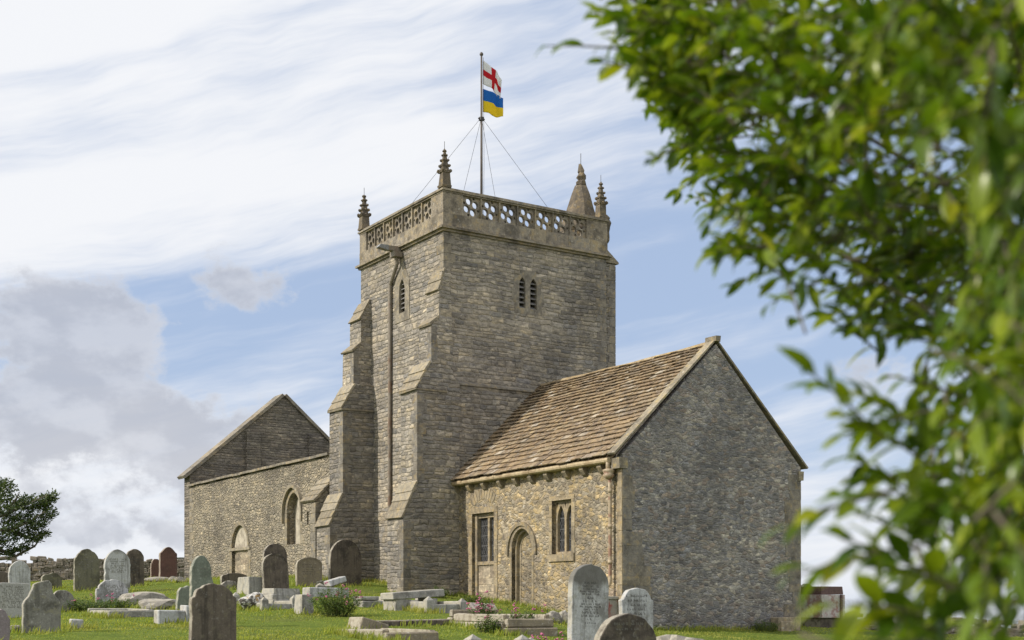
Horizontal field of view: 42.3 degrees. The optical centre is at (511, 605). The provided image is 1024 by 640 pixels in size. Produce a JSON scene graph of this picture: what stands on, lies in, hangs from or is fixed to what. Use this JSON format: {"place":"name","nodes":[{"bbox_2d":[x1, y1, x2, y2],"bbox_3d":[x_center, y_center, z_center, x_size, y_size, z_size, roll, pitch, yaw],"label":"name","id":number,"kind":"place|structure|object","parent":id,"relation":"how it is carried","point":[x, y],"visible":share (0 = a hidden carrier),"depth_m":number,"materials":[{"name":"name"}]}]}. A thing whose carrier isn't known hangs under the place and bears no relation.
{"place":"outdoors","nodes":[
{"label":"outdoors","id":0,"kind":"place"},
{"bbox_2d":[0,0,1023,607],"label":"sky","id":1,"kind":"structure","parent":0,"point":[183,183],"materials":[{"name":"blue"}]},
{"bbox_2d":[0,574,1023,639],"bbox_3d":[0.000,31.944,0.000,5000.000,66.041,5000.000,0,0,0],"label":"churchyard ground","id":2,"kind":"structure","parent":0,"point":[282,623],"depth_m":27.43,"materials":[{"name":"green plant"}]},
{"bbox_2d":[0,571,7,582],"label":"headstone","id":3,"kind":"object","parent":2,"relation":"on","point":[3,577],"visible":0.22,"depth_m":37.98,"materials":[{"name":"grey stone"}]},
{"bbox_2d":[0,609,9,639],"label":"headstone","id":4,"kind":"object","parent":2,"relation":"on","point":[4,626],"visible":1,"depth_m":20.48,"materials":[{"name":"grey stone"}]},
{"bbox_2d":[0,583,29,617],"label":"headstone","id":5,"kind":"object","parent":2,"relation":"on","point":[13,596],"visible":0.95,"depth_m":28.55,"materials":[{"name":"grey stone"}]},
{"bbox_2d":[10,625,20,631],"bbox_3d":[-8.962,0.438,23.879,0.237,0.193,0.181,0,0,-33],"label":"rock","id":6,"kind":"object","parent":2,"relation":"on","point":[15,627],"visible":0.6,"depth_m":23.82,"materials":[{"name":"grey stone"}]},
{"bbox_2d":[8,560,30,591],"bbox_3d":[-13.789,-0.632,36.999,0.584,1.281,0.135,0,0,-33],"label":"headstone","id":7,"kind":"object","parent":2,"relation":"on","point":[19,571],"visible":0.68,"depth_m":36.94,"materials":[{"name":"grey stone"}]},
{"bbox_2d":[0,476,61,561],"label":"windswept tree","id":8,"kind":"object","parent":2,"relation":"on","point":[21,503],"visible":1,"depth_m":49.88,"materials":[{"name":"green plant"}]},
{"bbox_2d":[21,580,60,632],"bbox_3d":[-8.418,0.158,23.638,0.655,1.229,0.136,0,0,-33],"label":"headstone","id":9,"kind":"object","parent":2,"relation":"on","point":[41,606],"visible":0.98,"depth_m":23.58,"materials":[{"name":"grey stone"}]},
{"bbox_2d":[41,573,61,588],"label":"headstone","id":10,"kind":"object","parent":2,"relation":"on","point":[55,579],"visible":0.52,"depth_m":40.45,"materials":[{"name":"grey stone"}]},
{"bbox_2d":[53,590,74,610],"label":"headstone","id":11,"kind":"object","parent":2,"relation":"on","point":[62,596],"visible":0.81,"depth_m":30.76,"materials":[{"name":"grey stone"}]},
{"bbox_2d":[69,619,83,627],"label":"marker block","id":12,"kind":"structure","parent":2,"relation":"on","point":[79,624],"depth_m":24.97,"materials":[{"name":"stone"}]},
{"bbox_2d":[73,549,99,590],"bbox_3d":[-12.588,-0.923,39.120,0.750,1.533,0.142,0,0,-33],"label":"headstone","id":13,"kind":"object","parent":2,"relation":"on","point":[86,568],"visible":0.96,"depth_m":39.05,"materials":[{"name":"grey stone"}]},
{"bbox_2d":[64,594,118,611],"bbox_3d":[-9.892,-0.037,30.979,1.287,0.494,1.424,0,0,-30],"label":"flowering bush","id":14,"kind":"object","parent":2,"relation":"on","point":[88,604],"visible":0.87,"depth_m":30.80,"materials":[{"name":"green plant"}]},
{"bbox_2d":[0,556,183,580],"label":"drystone wall","id":15,"kind":"structure","parent":2,"relation":"on","point":[40,567],"depth_m":61.37,"materials":[{"name":"grey stone"}]},
{"bbox_2d":[95,579,127,602],"bbox_3d":[-9.943,-0.190,32.839,0.796,0.937,0.137,0,0,-33],"label":"headstone","id":16,"kind":"object","parent":2,"relation":"on","point":[117,588],"visible":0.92,"depth_m":32.76,"materials":[{"name":"stone"}]},
{"bbox_2d":[103,549,130,590],"bbox_3d":[-11.303,-0.855,37.840,0.743,1.526,0.136,0,0,-33],"label":"headstone","id":17,"kind":"object","parent":2,"relation":"on","point":[116,565],"visible":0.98,"depth_m":37.79,"materials":[{"name":"grey stone"}]},
{"bbox_2d":[100,593,137,607],"bbox_3d":[-9.456,-0.087,31.878,0.860,0.457,0.863,0,0,34],"label":"flowering bush","id":18,"kind":"object","parent":2,"relation":"on","point":[122,604],"visible":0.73,"depth_m":31.78,"materials":[{"name":"green plant"}]},
{"bbox_2d":[88,608,153,616],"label":"grave kerb","id":19,"kind":"structure","parent":2,"relation":"on","point":[132,612],"depth_m":28.52,"materials":[{"name":"grey stone"}]},
{"bbox_2d":[127,549,143,585],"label":"headstone","id":20,"kind":"object","parent":2,"relation":"on","point":[136,557],"visible":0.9,"depth_m":41.05,"materials":[{"name":"grey stone"}]},
{"bbox_2d":[117,592,169,605],"bbox_3d":[-9.276,-0.100,33.055,1.333,0.516,0.778,0,0,-33],"label":"rock","id":21,"kind":"object","parent":2,"relation":"on","point":[139,596],"visible":0.37,"depth_m":32.79,"materials":[{"name":"grey stone"}]},
{"bbox_2d":[150,559,158,576],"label":"headstone","id":22,"kind":"object","parent":2,"relation":"on","point":[154,567],"visible":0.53,"depth_m":49.72,"materials":[{"name":"red stone"}]},
{"bbox_2d":[144,577,168,581],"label":"rock","id":23,"kind":"object","parent":2,"relation":"on","point":[162,579],"visible":0.57,"depth_m":43.84,"materials":[{"name":"grey stone"}]},
{"bbox_2d":[138,599,175,609],"bbox_3d":[-8.317,0.031,31.474,1.129,0.413,0.933,0,0,-33],"label":"rock","id":24,"kind":"object","parent":2,"relation":"on","point":[156,603],"visible":0.56,"depth_m":31.05,"materials":[{"name":"grey stone"}]},
{"bbox_2d":[159,547,176,577],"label":"headstone","id":25,"kind":"object","parent":2,"relation":"on","point":[167,561],"visible":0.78,"depth_m":44.51,"materials":[{"name":"red stone"}]},
{"bbox_2d":[154,605,189,623],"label":"kerb block","id":26,"kind":"structure","parent":2,"relation":"on","point":[182,614],"depth_m":26.28,"materials":[{"name":"stone"}]},
{"bbox_2d":[174,576,187,582],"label":"rock","id":27,"kind":"object","parent":2,"relation":"on","point":[180,578],"visible":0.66,"depth_m":42.17,"materials":[{"name":"grey stone"}]},
{"bbox_2d":[175,586,189,609],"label":"headstone","id":28,"kind":"object","parent":2,"relation":"on","point":[182,597],"visible":0.38,"depth_m":30.24,"materials":[{"name":"grey stone"}]},
{"bbox_2d":[189,555,212,597],"bbox_3d":[-5.949,-0.143,25.500,0.535,1.655,0.136,0,0,-33],"label":"headstone","id":29,"kind":"object","parent":2,"relation":"on","point":[200,572],"visible":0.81,"depth_m":25.40,"materials":[{"name":"grey stone"}]},
{"bbox_2d":[189,583,236,639],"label":"headstone","id":30,"kind":"object","parent":2,"relation":"on","point":[212,609],"visible":1,"depth_m":19.93,"materials":[{"name":"grey stone"}]},
{"bbox_2d":[221,581,236,588],"bbox_3d":[-8.341,-0.526,38.513,0.488,0.422,0.592,0,0,24],"label":"rock","id":31,"kind":"object","parent":2,"relation":"on","point":[228,584],"visible":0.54,"depth_m":38.37,"materials":[{"name":"grey stone"}]},
{"bbox_2d":[220,573,246,583],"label":"headstone","id":32,"kind":"object","parent":2,"relation":"on","point":[230,577],"visible":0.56,"depth_m":40.31,"materials":[{"name":"grey stone"}]},
{"bbox_2d":[236,577,261,594],"bbox_3d":[-7.226,-0.464,36.800,0.624,0.685,1.001,0,0,-33],"label":"coped tomb","id":33,"kind":"object","parent":2,"relation":"on","point":[248,585],"visible":0.48,"depth_m":36.42,"materials":[{"name":"grey stone"}]},
{"bbox_2d":[238,592,263,609],"bbox_3d":[-6.054,-0.057,30.845,0.675,0.541,0.449,0,0,-15],"label":"lichened stone","id":34,"kind":"object","parent":2,"relation":"on","point":[251,599],"visible":0.67,"depth_m":30.68,"materials":[{"name":"grey stone"}]},
{"bbox_2d":[233,592,294,610],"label":"grave kerb","id":35,"kind":"structure","parent":2,"relation":"on","point":[264,601],"depth_m":30.67,"materials":[{"name":"grey stone"}]},
{"bbox_2d":[262,544,286,559],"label":"headstone","id":36,"kind":"object","parent":2,"relation":"on","point":[274,548],"visible":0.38,"depth_m":37.84,"materials":[{"name":"grey stone"}]},
{"bbox_2d":[261,553,288,588],"bbox_3d":[-6.514,-0.725,36.396,0.747,1.436,0.147,-4,0,-33],"label":"headstone","id":37,"kind":"object","parent":2,"relation":"on","point":[274,569],"visible":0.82,"depth_m":36.33,"materials":[{"name":"grey stone"}]},
{"bbox_2d":[262,588,300,603],"bbox_3d":[-5.642,-0.119,32.243,0.849,0.616,0.912,0,0,-33],"label":"coped tomb","id":38,"kind":"object","parent":2,"relation":"on","point":[271,595],"visible":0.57,"depth_m":31.89,"materials":[{"name":"grey stone"}]},
{"bbox_2d":[294,594,313,613],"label":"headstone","id":39,"kind":"object","parent":2,"relation":"on","point":[301,603],"visible":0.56,"depth_m":28.98,"materials":[{"name":"grey stone"}]},
{"bbox_2d":[295,557,321,585],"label":"headstone","id":40,"kind":"object","parent":2,"relation":"on","point":[308,571],"visible":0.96,"depth_m":40.36,"materials":[{"name":"beige stone"}]},
{"bbox_2d":[316,580,333,587],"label":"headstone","id":41,"kind":"object","parent":2,"relation":"on","point":[318,582],"visible":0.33,"depth_m":38.36,"materials":[{"name":"grey stone"}]},
{"bbox_2d":[302,576,348,596],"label":"ledger slab","id":42,"kind":"structure","parent":2,"relation":"on","point":[331,582],"depth_m":35.79,"materials":[{"name":"stone"}]},
{"bbox_2d":[307,582,365,616],"bbox_3d":[-3.751,-0.124,28.389,1.148,0.802,1.015,0,0,-36],"label":"flowering bush","id":43,"kind":"object","parent":2,"relation":"on","point":[337,608],"visible":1,"depth_m":28.30,"materials":[{"name":"green plant"}]},
{"bbox_2d":[328,539,361,585],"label":"headstone","id":44,"kind":"object","parent":2,"relation":"on","point":[345,560],"visible":0.74,"depth_m":40.94,"materials":[{"name":"grey stone"}]},
{"bbox_2d":[347,617,388,628],"bbox_3d":[-2.795,0.412,25.627,0.645,0.402,0.609,0,0,-33],"label":"sunken ledger","id":45,"kind":"object","parent":2,"relation":"on","point":[360,622],"visible":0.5,"depth_m":25.37,"materials":[{"name":"beige stone"}]},
{"bbox_2d":[354,596,382,606],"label":"stacked slabs","id":46,"kind":"structure","parent":2,"relation":"on","point":[368,601],"depth_m":31.60,"materials":[{"name":"grey stone"}]},
{"bbox_2d":[337,628,438,639],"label":"grave kerb","id":47,"kind":"structure","parent":2,"relation":"on","point":[420,634],"depth_m":23.31,"materials":[{"name":"grey stone"}]},
{"bbox_2d":[380,589,444,610],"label":"ledger slab","id":48,"kind":"structure","parent":2,"relation":"on","point":[398,601],"depth_m":30.37,"materials":[{"name":"grey stone"}]},
{"bbox_2d":[379,619,449,625],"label":"stone kerb","id":49,"kind":"structure","parent":2,"relation":"on","point":[397,622],"depth_m":26.37,"materials":[{"name":"grey stone"}]},
{"bbox_2d":[383,596,467,612],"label":"grave kerb","id":50,"kind":"structure","parent":2,"relation":"on","point":[428,601],"depth_m":29.91,"materials":[{"name":"grey stone"}]},
{"bbox_2d":[432,585,449,597],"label":"flowering bush","id":51,"kind":"object","parent":2,"relation":"on","point":[444,592],"visible":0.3,"depth_m":38.26,"materials":[{"name":"green plant"}]},
{"bbox_2d":[457,592,485,601],"bbox_3d":[-1.167,-0.193,37.158,0.845,0.379,0.724,0,0,-18],"label":"flowering bush","id":52,"kind":"object","parent":2,"relation":"on","point":[472,599],"visible":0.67,"depth_m":37.15,"materials":[{"name":"green plant"}]},
{"bbox_2d":[464,634,481,639],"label":"grave post","id":53,"kind":"object","parent":2,"relation":"on","point":[472,637],"visible":1,"depth_m":19.95,"materials":[{"name":"grey stone"}]},
{"bbox_2d":[468,602,499,612],"bbox_3d":[-0.669,0.106,31.706,0.723,0.205,0.410,0,38,-33],"label":"tilted tablet","id":54,"kind":"object","parent":2,"relation":"on","point":[471,604],"visible":0.26,"depth_m":31.62,"materials":[{"name":"grey stone"}]},
{"bbox_2d":[472,612,501,632],"bbox_3d":[-0.460,0.342,25.176,0.615,0.501,0.600,0,0,-13],"label":"flowering bush","id":55,"kind":"object","parent":2,"relation":"on","point":[488,626],"visible":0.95,"depth_m":25.16,"materials":[{"name":"green plant"}]},
{"bbox_2d":[466,590,510,622],"bbox_3d":[-0.521,0.133,26.344,0.790,0.883,0.754,0,0,-31],"label":"flowering bush","id":56,"kind":"object","parent":2,"relation":"on","point":[482,610],"visible":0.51,"depth_m":26.30,"materials":[{"name":"green plant"}]},
{"bbox_2d":[177,141,808,630],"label":"church","id":57,"kind":"structure","parent":2,"relation":"on","point":[501,425],"depth_m":39.54,"materials":[{"name":"stone"}]},
{"bbox_2d":[413,52,556,219],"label":"flagpole","id":58,"kind":"object","parent":57,"relation":"on","point":[481,118],"visible":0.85,"depth_m":43.63,"materials":[{"name":"metal"}]},
{"bbox_2d":[483,89,502,117],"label":"striped flag","id":59,"kind":"object","parent":58,"relation":"attached to","point":[492,104],"visible":1,"depth_m":43.83,"materials":[{"name":"fabric"}]},
{"bbox_2d":[484,61,501,97],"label":"cross flag","id":60,"kind":"object","parent":58,"relation":"attached to","point":[492,80],"visible":1,"depth_m":43.79,"materials":[{"name":"fabric"}]},
{"bbox_2d":[447,610,557,636],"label":"grave kerb","id":61,"kind":"structure","parent":2,"relation":"on","point":[537,624],"depth_m":25.53,"materials":[{"name":"grey stone"}]},
{"bbox_2d":[506,603,537,618],"bbox_3d":[0.202,0.266,25.985,0.686,0.657,0.668,0,0,33],"label":"flowering bush","id":62,"kind":"object","parent":2,"relation":"on","point":[518,616],"visible":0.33,"depth_m":25.99,"materials":[{"name":"green plant"}]},
{"bbox_2d":[514,635,530,639],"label":"grave post","id":63,"kind":"object","parent":2,"relation":"on","point":[522,637],"visible":1,"depth_m":19.95,"materials":[{"name":"grey stone"}]},
{"bbox_2d":[531,633,547,639],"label":"flowering bush","id":64,"kind":"object","parent":2,"relation":"on","point":[541,634],"visible":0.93,"depth_m":21.01,"materials":[{"name":"pink plant"}]},
{"bbox_2d":[547,611,561,623],"bbox_3d":[0.941,0.320,29.189,0.585,0.437,0.367,0,0,-33],"label":"rock","id":65,"kind":"object","parent":2,"relation":"on","point":[555,615],"visible":0.38,"depth_m":29.05,"materials":[{"name":"grey stone"}]},
{"bbox_2d":[559,610,567,624],"bbox_3d":[1.140,0.346,29.291,0.346,0.509,0.324,0,0,9],"label":"rock","id":66,"kind":"object","parent":2,"relation":"on","point":[564,615],"visible":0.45,"depth_m":29.14,"materials":[{"name":"grey stone"}]},
{"bbox_2d":[567,564,608,639],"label":"headstone","id":67,"kind":"object","parent":2,"relation":"on","point":[588,594],"visible":1,"depth_m":21.93,"materials":[{"name":"grey stone"}]},
{"bbox_2d":[594,613,655,639],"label":"headstone","id":68,"kind":"object","parent":2,"relation":"on","point":[625,626],"visible":1,"depth_m":15.92,"materials":[{"name":"grey stone"}]},
{"bbox_2d":[618,588,653,627],"bbox_3d":[2.740,0.260,29.200,0.900,1.316,0.136,0,0,-33],"label":"headstone","id":69,"kind":"object","parent":2,"relation":"on","point":[637,601],"visible":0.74,"depth_m":29.14,"materials":[{"name":"stone"}]},
{"bbox_2d":[656,635,703,639],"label":"rock","id":70,"kind":"object","parent":2,"relation":"on","point":[670,637],"visible":0.98,"depth_m":16.42,"materials":[{"name":"grey stone"}]},
{"bbox_2d":[749,619,780,631],"bbox_3d":[6.734,0.546,35.221,0.885,0.407,0.809,0,0,0],"label":"flowering bush","id":71,"kind":"object","parent":2,"relation":"on","point":[765,625],"visible":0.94,"depth_m":35.15,"materials":[{"name":"green plant"}]},
{"bbox_2d":[534,0,1023,639],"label":"leafy shrub","id":72,"kind":"object","parent":2,"relation":"on","point":[924,58],"visible":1,"depth_m":2.54,"materials":[{"name":"green plant"}]},
{"bbox_2d":[801,586,844,627],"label":"table tomb","id":73,"kind":"object","parent":2,"relation":"on","point":[827,617],"visible":0.3,"depth_m":40.97,"materials":[{"name":"grey stone"}]},
{"bbox_2d":[859,616,1023,636],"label":"drystone wall","id":74,"kind":"structure","parent":2,"relation":"on","point":[1015,632],"depth_m":53.19,"materials":[{"name":"grey stone"}]},
{"bbox_2d":[845,608,1023,625],"bbox_3d":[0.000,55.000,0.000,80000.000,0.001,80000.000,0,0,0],"label":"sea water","id":75,"kind":"structure","parent":0,"point":[994,611],"depth_m":9524.68,"materials":[{"name":"liquid"}]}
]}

